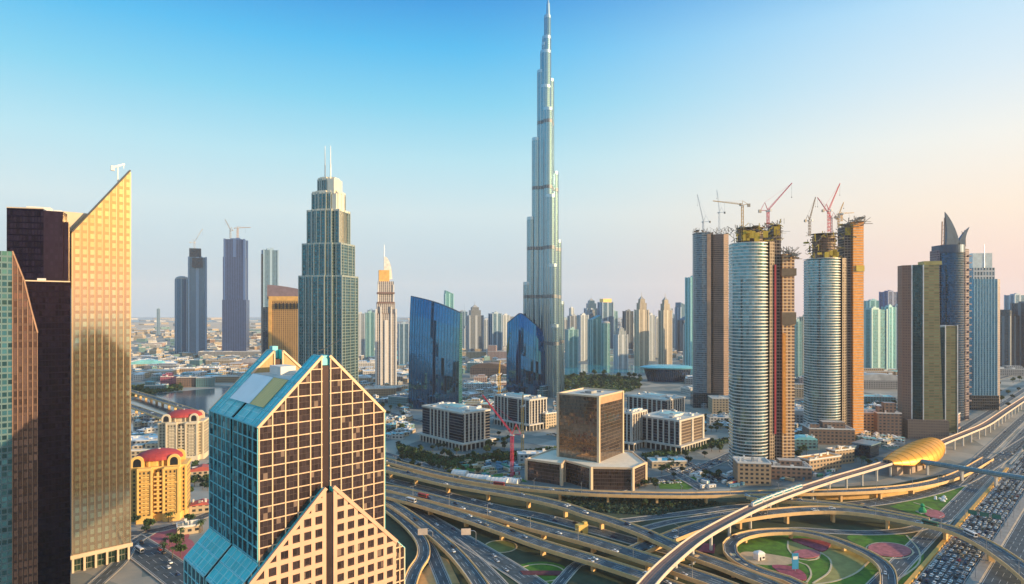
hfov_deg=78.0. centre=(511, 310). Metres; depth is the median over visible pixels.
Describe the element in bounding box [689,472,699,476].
site cabin
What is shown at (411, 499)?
bus
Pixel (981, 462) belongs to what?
road viaduct
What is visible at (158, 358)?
mall hall
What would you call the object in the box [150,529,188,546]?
paving
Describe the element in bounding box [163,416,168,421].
arched window
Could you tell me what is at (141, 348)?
building
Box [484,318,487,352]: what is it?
tower block
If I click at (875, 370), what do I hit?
building
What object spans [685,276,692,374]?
tower block
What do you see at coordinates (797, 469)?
building
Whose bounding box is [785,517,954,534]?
road
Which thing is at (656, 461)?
building
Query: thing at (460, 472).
site tent
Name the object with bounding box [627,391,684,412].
colonnaded office block
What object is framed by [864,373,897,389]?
building
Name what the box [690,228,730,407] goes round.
unfinished tower
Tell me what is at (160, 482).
domed apartment block
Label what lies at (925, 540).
road
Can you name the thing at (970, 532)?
bus
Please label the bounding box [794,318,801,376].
tower block
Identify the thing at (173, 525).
road
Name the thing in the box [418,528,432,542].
road sign
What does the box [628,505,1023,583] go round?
road viaduct
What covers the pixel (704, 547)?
flower bed
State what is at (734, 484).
site cabin
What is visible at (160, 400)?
road viaduct
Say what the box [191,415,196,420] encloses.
arched window
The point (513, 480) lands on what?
site tent
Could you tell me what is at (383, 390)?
building
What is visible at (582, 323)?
tower block
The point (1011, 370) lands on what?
building
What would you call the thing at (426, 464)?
road
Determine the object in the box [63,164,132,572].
golden tower
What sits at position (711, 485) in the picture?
site cabin
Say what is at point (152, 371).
building
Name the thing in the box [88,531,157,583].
paving
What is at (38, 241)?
dark tower
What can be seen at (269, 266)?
tower block
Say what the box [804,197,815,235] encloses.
tower crane
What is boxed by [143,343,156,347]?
building
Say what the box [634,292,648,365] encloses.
tower block
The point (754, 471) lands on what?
building
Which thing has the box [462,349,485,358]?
building
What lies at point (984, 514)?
sign gantry
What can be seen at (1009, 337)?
tower block
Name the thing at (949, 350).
folded tower
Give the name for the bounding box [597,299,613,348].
tower block
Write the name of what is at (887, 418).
building
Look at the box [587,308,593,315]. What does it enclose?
tower block
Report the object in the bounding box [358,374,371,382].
building
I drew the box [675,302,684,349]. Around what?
tower block
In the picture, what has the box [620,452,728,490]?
road
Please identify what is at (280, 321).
curved hotel
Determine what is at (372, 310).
tower block
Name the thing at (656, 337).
tower block
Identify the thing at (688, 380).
building
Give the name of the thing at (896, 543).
garden path
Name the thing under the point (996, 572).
highway
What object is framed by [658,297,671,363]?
tower block
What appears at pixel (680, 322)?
tower block
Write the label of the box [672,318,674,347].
tower block
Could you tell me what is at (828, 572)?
garden path
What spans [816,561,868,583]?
garden path
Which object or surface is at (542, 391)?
building
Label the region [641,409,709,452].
colonnaded office block
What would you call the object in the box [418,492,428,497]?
bus
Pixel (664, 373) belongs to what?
opera house
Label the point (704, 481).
site cabin
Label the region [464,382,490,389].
building
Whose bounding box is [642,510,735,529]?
road
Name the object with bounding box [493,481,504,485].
bus
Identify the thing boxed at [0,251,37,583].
slanted tower
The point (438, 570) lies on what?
road
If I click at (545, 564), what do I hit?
garden path
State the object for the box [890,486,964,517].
lawn
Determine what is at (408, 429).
distant city
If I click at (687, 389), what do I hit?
building
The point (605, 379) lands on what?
shrubbery
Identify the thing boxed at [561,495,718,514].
shrubbery
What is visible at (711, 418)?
building
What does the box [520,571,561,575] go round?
flower bed
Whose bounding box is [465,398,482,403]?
building
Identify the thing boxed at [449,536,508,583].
road
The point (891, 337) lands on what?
tower block
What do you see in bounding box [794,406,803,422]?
building
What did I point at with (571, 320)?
tower block
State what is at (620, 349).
tower block
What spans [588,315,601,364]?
tower block
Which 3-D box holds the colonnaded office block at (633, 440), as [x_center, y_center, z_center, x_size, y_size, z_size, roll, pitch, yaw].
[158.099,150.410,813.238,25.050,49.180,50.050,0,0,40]
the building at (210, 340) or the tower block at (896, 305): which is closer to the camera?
the tower block at (896, 305)
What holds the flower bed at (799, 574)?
on the lawn at (777, 545)
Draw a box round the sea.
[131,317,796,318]
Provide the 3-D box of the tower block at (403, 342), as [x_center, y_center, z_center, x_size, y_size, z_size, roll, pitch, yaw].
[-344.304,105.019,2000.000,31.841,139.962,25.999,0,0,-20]
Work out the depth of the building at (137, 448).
736.80 m
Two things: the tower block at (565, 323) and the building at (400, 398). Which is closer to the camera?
the building at (400, 398)
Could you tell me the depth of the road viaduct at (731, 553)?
446.36 m
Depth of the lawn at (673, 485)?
631.06 m
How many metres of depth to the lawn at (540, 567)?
429.96 m
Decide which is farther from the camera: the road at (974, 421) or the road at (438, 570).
the road at (974, 421)
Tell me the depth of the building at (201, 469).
652.41 m
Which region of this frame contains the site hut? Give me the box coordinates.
[575,521,587,533]
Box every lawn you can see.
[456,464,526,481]
[487,541,515,551]
[521,561,565,582]
[659,476,702,488]
[737,535,877,583]
[789,541,814,552]
[812,544,868,583]
[847,534,923,583]
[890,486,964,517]
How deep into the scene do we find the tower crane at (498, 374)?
1116.33 m
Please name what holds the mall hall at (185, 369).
on the ground at (130, 571)
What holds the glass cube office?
on the paving at (697, 457)
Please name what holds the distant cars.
on the highway at (963, 570)
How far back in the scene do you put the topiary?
544.97 m
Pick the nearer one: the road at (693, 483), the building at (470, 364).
the road at (693, 483)
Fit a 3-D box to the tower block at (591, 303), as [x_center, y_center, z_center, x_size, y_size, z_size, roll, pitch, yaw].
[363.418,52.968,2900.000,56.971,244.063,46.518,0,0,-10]
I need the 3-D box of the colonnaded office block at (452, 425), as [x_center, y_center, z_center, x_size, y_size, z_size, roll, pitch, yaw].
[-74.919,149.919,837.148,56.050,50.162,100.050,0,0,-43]
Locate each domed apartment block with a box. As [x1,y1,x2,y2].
[131,448,190,523]
[157,409,208,460]
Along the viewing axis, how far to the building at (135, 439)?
812.64 m
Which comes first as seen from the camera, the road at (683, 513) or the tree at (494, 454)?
the road at (683, 513)
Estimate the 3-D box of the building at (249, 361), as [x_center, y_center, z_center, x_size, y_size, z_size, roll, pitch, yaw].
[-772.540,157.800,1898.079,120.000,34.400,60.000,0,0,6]
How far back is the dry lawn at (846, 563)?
438.39 m
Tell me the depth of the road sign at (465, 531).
473.95 m
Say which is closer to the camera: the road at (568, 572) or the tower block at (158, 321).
the road at (568, 572)
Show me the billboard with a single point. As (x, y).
(795, 561)
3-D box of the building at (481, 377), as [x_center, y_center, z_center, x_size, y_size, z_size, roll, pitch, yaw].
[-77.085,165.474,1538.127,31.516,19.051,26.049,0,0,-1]
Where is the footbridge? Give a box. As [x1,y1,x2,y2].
[921,459,1023,486]
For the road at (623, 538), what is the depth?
546.50 m
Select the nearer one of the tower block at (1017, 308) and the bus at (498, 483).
the bus at (498, 483)
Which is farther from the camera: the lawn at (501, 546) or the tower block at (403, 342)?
the tower block at (403, 342)
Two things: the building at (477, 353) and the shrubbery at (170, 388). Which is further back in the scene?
the building at (477, 353)
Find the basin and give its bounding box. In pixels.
[131,388,228,432]
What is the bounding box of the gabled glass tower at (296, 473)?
[184,339,404,583]
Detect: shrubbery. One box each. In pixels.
[131,383,182,396]
[395,442,556,466]
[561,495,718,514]
[564,374,640,392]
[641,437,728,460]
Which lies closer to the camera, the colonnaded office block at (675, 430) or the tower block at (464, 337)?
the colonnaded office block at (675, 430)
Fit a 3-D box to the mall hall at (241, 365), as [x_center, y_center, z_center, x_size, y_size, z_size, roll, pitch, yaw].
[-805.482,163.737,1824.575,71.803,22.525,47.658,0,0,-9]
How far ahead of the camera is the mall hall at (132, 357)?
2195.69 m
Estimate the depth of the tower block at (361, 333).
2389.34 m
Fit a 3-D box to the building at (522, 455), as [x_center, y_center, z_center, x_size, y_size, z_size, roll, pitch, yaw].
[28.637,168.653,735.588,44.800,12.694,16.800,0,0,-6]
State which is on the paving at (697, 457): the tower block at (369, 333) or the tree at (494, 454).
the tree at (494, 454)
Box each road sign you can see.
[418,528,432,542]
[461,528,475,534]
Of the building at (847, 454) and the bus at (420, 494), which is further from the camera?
the building at (847, 454)
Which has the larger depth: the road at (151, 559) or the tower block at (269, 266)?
the tower block at (269, 266)
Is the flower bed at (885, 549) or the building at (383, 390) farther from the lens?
the building at (383, 390)
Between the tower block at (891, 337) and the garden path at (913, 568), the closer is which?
the garden path at (913, 568)
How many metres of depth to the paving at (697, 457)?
703.89 m
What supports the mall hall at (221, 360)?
on the ground at (130, 571)
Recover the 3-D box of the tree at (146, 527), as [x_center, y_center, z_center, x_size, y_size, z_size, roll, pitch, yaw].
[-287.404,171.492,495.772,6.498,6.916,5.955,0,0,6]
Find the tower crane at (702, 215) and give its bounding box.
[697,194,710,229]
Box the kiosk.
[753,550,764,560]
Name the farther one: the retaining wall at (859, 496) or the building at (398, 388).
the building at (398, 388)
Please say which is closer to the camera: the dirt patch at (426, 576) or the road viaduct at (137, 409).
the dirt patch at (426, 576)
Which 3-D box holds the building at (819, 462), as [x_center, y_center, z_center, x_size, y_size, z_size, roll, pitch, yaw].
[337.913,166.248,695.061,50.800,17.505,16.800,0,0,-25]
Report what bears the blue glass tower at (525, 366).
on the ground at (130, 571)
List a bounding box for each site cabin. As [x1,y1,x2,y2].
[486,470,496,473]
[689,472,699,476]
[697,478,707,483]
[707,484,715,487]
[728,483,739,486]
[784,477,794,480]
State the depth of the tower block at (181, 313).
2483.36 m
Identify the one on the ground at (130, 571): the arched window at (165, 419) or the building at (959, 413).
the building at (959, 413)
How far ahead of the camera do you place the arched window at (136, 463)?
520.91 m
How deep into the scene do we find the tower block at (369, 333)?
2289.38 m
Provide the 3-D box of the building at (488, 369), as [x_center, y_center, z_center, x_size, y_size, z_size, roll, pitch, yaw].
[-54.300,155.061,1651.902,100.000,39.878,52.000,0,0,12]
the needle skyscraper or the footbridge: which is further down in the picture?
the footbridge
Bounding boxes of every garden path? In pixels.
[486,540,516,552]
[523,564,563,581]
[787,541,820,560]
[791,560,811,582]
[812,552,831,583]
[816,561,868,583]
[866,542,913,558]
[898,535,920,578]
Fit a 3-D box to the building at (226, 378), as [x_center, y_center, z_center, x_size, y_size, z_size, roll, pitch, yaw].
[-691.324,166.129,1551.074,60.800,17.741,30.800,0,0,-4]
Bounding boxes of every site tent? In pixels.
[451,469,468,475]
[466,473,490,478]
[486,477,508,482]
[505,477,519,483]
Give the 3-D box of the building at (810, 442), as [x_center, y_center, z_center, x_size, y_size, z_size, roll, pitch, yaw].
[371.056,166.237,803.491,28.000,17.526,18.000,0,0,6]
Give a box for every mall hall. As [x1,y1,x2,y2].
[131,355,157,358]
[131,357,165,360]
[131,359,164,368]
[145,363,185,368]
[170,367,202,372]
[199,366,224,371]
[206,358,241,364]
[217,363,247,367]
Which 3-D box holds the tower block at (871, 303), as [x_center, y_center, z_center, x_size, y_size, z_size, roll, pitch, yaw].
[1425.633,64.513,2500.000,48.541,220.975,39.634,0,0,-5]
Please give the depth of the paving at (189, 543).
463.40 m
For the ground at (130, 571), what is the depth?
850.12 m
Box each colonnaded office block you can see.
[416,401,495,451]
[490,392,546,431]
[624,408,647,450]
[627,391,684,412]
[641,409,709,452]
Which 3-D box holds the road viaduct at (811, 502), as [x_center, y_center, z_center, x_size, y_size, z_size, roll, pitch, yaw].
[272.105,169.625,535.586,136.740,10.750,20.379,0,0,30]
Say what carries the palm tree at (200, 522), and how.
on the ground at (130, 571)
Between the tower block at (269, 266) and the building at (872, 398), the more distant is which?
the tower block at (269, 266)
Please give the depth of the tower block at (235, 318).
2370.84 m
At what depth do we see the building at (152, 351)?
2416.73 m
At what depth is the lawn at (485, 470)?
686.30 m
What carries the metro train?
on the metro viaduct at (662, 568)
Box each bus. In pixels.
[135,545,143,552]
[406,497,415,502]
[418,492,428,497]
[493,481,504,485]
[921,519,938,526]
[963,528,977,536]
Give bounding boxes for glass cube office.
[525,387,646,490]
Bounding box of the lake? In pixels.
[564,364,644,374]
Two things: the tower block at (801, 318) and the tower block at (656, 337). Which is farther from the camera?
the tower block at (656, 337)
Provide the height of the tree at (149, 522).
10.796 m
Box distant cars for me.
[137,391,1023,537]
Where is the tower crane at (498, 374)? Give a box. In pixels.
[497,362,501,393]
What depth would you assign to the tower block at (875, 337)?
1681.81 m
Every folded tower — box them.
[898,261,948,439]
[940,325,957,432]
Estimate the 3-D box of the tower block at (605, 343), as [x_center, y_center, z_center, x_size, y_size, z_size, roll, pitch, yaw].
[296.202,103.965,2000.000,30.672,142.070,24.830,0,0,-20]
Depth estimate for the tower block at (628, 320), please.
2688.73 m
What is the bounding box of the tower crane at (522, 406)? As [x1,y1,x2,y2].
[520,394,525,449]
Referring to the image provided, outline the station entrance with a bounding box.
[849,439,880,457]
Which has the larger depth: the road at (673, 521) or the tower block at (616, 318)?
the tower block at (616, 318)
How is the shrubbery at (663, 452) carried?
on the paving at (697, 457)
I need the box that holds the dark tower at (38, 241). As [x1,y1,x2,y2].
[6,206,69,583]
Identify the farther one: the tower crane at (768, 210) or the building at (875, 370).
the building at (875, 370)
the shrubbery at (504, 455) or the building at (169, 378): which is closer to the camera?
the shrubbery at (504, 455)
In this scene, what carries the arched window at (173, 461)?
in the domed apartment block at (160, 482)
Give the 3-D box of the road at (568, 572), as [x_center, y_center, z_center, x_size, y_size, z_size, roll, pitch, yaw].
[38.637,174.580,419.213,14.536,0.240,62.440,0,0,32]
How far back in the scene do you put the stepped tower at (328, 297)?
766.50 m
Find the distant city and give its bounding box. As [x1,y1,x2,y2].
[131,316,905,448]
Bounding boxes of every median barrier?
[966,495,1023,583]
[1009,449,1022,464]
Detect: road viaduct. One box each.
[131,389,208,416]
[131,404,162,419]
[385,457,993,503]
[385,465,784,583]
[385,484,737,583]
[385,491,683,583]
[385,499,488,583]
[385,502,429,583]
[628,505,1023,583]
[722,528,897,583]
[746,494,929,519]
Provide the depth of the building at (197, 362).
1921.93 m
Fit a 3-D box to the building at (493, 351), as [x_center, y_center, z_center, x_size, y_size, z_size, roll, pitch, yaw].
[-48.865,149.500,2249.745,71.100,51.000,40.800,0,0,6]
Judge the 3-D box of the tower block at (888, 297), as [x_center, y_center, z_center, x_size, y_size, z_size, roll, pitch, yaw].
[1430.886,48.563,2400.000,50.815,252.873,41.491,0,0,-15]
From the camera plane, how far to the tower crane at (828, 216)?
859.31 m
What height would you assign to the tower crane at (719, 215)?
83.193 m
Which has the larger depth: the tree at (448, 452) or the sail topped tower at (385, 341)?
the sail topped tower at (385, 341)
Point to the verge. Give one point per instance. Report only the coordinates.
(524, 554)
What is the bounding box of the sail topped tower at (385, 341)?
[375,249,396,384]
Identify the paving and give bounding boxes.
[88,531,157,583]
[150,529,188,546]
[166,539,193,559]
[395,436,893,489]
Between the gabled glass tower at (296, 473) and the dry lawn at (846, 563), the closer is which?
the gabled glass tower at (296, 473)
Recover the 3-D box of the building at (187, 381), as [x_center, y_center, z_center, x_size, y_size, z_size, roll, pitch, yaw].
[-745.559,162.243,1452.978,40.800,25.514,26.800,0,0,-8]
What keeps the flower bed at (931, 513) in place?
on the lawn at (913, 508)
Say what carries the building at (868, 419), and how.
on the ground at (130, 571)
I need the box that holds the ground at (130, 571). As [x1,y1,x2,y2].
[70,321,1023,583]
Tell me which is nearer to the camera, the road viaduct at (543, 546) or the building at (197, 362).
the road viaduct at (543, 546)
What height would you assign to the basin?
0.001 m
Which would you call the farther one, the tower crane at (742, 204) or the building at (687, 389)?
the building at (687, 389)
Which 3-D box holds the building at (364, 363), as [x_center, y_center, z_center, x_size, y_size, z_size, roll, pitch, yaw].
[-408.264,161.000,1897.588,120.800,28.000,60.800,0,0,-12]
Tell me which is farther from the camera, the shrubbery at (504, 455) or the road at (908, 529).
the shrubbery at (504, 455)
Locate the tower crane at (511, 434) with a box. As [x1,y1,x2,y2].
[482,395,523,476]
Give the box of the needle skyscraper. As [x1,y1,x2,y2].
[523,0,563,397]
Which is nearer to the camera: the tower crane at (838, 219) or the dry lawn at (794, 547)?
the dry lawn at (794, 547)
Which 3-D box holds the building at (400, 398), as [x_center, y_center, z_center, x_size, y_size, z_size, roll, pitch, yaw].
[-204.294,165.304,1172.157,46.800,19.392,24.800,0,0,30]
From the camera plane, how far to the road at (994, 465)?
626.91 m
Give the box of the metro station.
[882,437,945,475]
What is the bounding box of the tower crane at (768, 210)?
[758,183,791,227]
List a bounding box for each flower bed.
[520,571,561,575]
[698,543,714,552]
[772,565,806,580]
[792,538,830,551]
[794,549,819,558]
[868,542,910,556]
[925,509,944,517]
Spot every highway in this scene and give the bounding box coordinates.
[912,452,1023,583]
[979,509,1023,583]
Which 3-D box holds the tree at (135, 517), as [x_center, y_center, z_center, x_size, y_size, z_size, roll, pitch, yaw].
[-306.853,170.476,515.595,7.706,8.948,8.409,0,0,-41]
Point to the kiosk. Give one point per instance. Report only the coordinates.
(758, 555)
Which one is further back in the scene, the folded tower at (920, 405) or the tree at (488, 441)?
the folded tower at (920, 405)
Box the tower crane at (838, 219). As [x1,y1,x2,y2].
[834,202,843,227]
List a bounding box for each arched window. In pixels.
[133,459,140,467]
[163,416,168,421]
[170,457,177,464]
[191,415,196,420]
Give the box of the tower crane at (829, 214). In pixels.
[817,197,836,232]
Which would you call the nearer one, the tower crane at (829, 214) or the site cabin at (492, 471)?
the site cabin at (492, 471)
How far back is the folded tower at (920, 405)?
862.77 m
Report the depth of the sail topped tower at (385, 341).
1483.28 m
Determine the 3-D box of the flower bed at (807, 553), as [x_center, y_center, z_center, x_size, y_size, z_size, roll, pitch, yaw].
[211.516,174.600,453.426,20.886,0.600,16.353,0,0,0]
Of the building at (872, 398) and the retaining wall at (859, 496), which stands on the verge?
the retaining wall at (859, 496)
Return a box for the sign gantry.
[965,509,1004,526]
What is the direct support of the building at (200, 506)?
on the ground at (130, 571)
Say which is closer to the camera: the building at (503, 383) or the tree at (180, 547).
the tree at (180, 547)
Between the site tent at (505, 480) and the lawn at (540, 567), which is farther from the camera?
the site tent at (505, 480)
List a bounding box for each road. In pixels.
[130,533,183,583]
[131,512,208,535]
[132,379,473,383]
[385,397,689,422]
[385,452,524,474]
[385,475,669,553]
[404,505,548,583]
[427,538,451,583]
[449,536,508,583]
[551,561,585,583]
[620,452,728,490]
[621,503,750,522]
[641,457,709,489]
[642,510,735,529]
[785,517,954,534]
[844,436,1023,505]
[866,427,1023,583]
[958,388,1023,432]
[959,413,1023,485]
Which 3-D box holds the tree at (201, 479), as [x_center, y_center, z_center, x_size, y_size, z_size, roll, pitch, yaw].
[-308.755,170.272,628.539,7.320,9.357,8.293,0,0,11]
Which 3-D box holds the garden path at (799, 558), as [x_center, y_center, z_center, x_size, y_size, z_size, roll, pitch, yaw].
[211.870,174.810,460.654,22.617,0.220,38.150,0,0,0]
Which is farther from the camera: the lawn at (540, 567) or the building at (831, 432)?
the building at (831, 432)
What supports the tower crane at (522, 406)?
on the paving at (697, 457)
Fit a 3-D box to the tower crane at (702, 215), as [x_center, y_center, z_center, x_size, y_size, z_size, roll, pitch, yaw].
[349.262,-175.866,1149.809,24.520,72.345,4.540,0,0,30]
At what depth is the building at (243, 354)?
2342.02 m
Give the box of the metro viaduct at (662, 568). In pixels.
[636,396,1023,583]
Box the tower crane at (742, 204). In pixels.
[714,201,749,241]
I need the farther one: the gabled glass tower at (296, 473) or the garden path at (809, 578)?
the garden path at (809, 578)
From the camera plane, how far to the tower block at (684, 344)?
1943.43 m
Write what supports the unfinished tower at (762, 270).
on the paving at (697, 457)
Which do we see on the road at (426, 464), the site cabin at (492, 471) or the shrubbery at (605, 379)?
the site cabin at (492, 471)
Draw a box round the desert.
[131,322,409,329]
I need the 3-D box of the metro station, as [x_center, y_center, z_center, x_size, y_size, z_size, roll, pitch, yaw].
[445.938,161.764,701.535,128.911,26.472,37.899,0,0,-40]
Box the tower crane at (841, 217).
[838,212,853,220]
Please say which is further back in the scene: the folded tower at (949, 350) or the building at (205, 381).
the building at (205, 381)
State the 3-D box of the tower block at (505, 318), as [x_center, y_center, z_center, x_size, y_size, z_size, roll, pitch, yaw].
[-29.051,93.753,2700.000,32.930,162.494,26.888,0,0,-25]
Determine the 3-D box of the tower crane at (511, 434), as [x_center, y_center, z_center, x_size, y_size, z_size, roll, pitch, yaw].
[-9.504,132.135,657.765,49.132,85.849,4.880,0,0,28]
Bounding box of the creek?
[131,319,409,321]
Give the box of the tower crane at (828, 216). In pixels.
[821,183,840,231]
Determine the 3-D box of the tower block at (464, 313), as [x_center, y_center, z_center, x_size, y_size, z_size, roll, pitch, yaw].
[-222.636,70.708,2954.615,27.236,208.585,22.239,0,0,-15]
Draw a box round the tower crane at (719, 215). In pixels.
[716,192,725,233]
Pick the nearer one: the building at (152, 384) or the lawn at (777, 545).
the lawn at (777, 545)
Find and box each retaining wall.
[816,486,936,499]
[904,467,1008,583]
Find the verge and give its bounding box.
[385,457,956,583]
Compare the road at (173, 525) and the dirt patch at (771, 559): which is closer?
the dirt patch at (771, 559)
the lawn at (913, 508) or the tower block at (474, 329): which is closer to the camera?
the lawn at (913, 508)
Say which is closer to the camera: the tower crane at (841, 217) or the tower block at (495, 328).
the tower crane at (841, 217)
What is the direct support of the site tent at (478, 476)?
on the paving at (697, 457)
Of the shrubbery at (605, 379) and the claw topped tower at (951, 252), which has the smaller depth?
the claw topped tower at (951, 252)
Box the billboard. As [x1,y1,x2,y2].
[792,553,798,570]
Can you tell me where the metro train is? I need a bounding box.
[751,484,802,506]
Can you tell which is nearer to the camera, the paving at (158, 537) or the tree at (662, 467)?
the paving at (158, 537)
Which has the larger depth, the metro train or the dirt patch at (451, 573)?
the metro train
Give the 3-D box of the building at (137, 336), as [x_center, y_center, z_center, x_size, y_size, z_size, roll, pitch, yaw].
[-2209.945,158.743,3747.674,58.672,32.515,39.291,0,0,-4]
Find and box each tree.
[131,514,140,524]
[141,524,149,529]
[143,518,155,525]
[165,532,174,545]
[169,533,184,543]
[174,543,187,556]
[184,513,195,519]
[190,477,197,485]
[196,520,204,532]
[197,477,205,482]
[445,449,453,455]
[483,445,490,450]
[485,439,492,445]
[489,450,498,458]
[658,465,665,469]
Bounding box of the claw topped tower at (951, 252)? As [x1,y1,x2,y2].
[930,212,971,420]
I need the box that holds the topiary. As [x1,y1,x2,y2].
[916,503,926,513]
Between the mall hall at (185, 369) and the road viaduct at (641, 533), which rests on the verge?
the road viaduct at (641, 533)
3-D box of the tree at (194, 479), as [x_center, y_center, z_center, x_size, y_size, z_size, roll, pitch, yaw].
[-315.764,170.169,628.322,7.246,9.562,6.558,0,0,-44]
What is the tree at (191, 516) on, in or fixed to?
on the ground at (130, 571)
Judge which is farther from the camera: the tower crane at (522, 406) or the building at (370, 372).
the building at (370, 372)
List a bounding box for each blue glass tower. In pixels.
[409,296,461,409]
[506,313,544,395]
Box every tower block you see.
[157,308,159,335]
[175,276,187,353]
[188,248,206,352]
[222,238,248,350]
[261,248,278,354]
[358,311,364,356]
[365,311,373,358]
[367,309,374,339]
[397,321,408,364]
[444,290,453,308]
[461,308,467,347]
[463,325,465,347]
[466,305,483,351]
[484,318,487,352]
[488,311,501,349]
[502,313,509,345]
[564,318,566,347]
[565,327,577,366]
[567,314,576,329]
[569,303,573,315]
[577,313,588,360]
[584,298,596,315]
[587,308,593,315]
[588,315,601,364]
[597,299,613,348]
[601,321,609,365]
[613,326,627,368]
[614,310,617,334]
[622,309,633,350]
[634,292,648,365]
[649,313,654,360]
[655,316,657,358]
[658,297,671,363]
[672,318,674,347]
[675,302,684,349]
[677,316,684,352]
[683,323,684,364]
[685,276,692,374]
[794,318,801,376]
[799,315,803,375]
[864,299,878,308]
[864,307,887,369]
[879,290,897,308]
[881,304,895,368]
[892,304,897,368]
[1000,310,1019,366]
[1004,293,1023,309]
[1010,301,1023,367]
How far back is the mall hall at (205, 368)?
1762.63 m
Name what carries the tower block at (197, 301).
on the ground at (130, 571)
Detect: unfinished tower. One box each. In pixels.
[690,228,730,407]
[727,219,800,468]
[803,216,872,439]
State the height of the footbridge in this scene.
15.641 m
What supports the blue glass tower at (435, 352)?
on the ground at (130, 571)
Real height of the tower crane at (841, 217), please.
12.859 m
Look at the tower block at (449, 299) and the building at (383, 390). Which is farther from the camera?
the tower block at (449, 299)
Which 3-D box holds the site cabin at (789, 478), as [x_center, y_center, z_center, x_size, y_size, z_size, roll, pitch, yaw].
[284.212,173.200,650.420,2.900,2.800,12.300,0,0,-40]
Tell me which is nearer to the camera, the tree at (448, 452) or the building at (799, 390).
the tree at (448, 452)
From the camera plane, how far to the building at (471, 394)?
1262.69 m
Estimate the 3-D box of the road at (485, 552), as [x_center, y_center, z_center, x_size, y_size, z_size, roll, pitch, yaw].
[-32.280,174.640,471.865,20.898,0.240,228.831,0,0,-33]
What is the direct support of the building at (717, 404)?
on the ground at (130, 571)
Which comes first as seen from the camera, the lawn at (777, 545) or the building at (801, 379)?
the lawn at (777, 545)
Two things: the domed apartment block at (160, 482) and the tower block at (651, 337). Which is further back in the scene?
the tower block at (651, 337)
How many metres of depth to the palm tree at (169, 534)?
467.89 m
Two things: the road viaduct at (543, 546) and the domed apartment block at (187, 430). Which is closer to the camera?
the road viaduct at (543, 546)
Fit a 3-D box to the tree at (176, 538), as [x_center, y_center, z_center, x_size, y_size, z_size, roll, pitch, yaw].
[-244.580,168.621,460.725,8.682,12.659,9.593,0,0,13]
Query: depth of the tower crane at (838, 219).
867.92 m
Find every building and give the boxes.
[131,435,157,445]
[131,440,157,459]
[133,334,145,339]
[136,369,178,376]
[138,344,145,352]
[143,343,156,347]
[144,381,168,389]
[149,347,160,354]
[160,372,175,384]
[176,375,198,386]
[176,518,199,534]
[189,358,205,365]
[189,498,208,514]
[190,464,208,479]
[196,376,214,386]
[198,350,260,357]
[207,337,214,342]
[215,374,241,381]
[231,357,258,365]
[358,359,374,366]
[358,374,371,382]
[363,369,401,376]
[365,386,395,395]
[388,393,408,405]
[396,386,401,390]
[460,402,491,408]
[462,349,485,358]
[462,391,478,396]
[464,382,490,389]
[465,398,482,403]
[467,361,480,372]
[470,362,505,377]
[474,374,486,381]
[488,345,506,359]
[492,381,505,386]
[517,448,545,462]
[537,386,547,396]
[541,410,556,428]
[647,455,687,467]
[681,385,692,393]
[685,376,692,384]
[706,414,728,423]
[708,395,728,413]
[732,455,771,485]
[769,457,811,480]
[794,383,803,397]
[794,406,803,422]
[794,434,817,449]
[797,452,841,471]
[799,376,803,382]
[802,420,854,444]
[826,445,854,463]
[864,368,893,374]
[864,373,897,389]
[864,394,895,403]
[864,409,874,435]
[872,402,901,436]
[958,412,960,428]
[1000,365,1023,375]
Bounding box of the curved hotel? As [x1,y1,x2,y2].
[263,285,297,362]
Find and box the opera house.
[640,364,692,381]
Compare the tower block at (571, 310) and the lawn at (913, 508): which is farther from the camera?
the tower block at (571, 310)
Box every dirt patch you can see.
[417,565,435,583]
[440,556,459,583]
[740,552,791,564]
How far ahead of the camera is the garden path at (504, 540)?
473.66 m
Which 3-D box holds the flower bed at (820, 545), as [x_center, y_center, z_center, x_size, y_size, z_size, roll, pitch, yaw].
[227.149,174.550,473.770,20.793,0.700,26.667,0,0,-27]
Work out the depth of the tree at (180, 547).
447.07 m
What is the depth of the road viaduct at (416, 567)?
452.52 m
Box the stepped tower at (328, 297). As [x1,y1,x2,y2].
[298,146,357,381]
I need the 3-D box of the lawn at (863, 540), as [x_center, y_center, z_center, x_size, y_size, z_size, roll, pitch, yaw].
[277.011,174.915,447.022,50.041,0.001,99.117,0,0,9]
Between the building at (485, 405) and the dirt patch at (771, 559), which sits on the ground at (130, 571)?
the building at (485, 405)
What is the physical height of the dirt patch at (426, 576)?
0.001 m

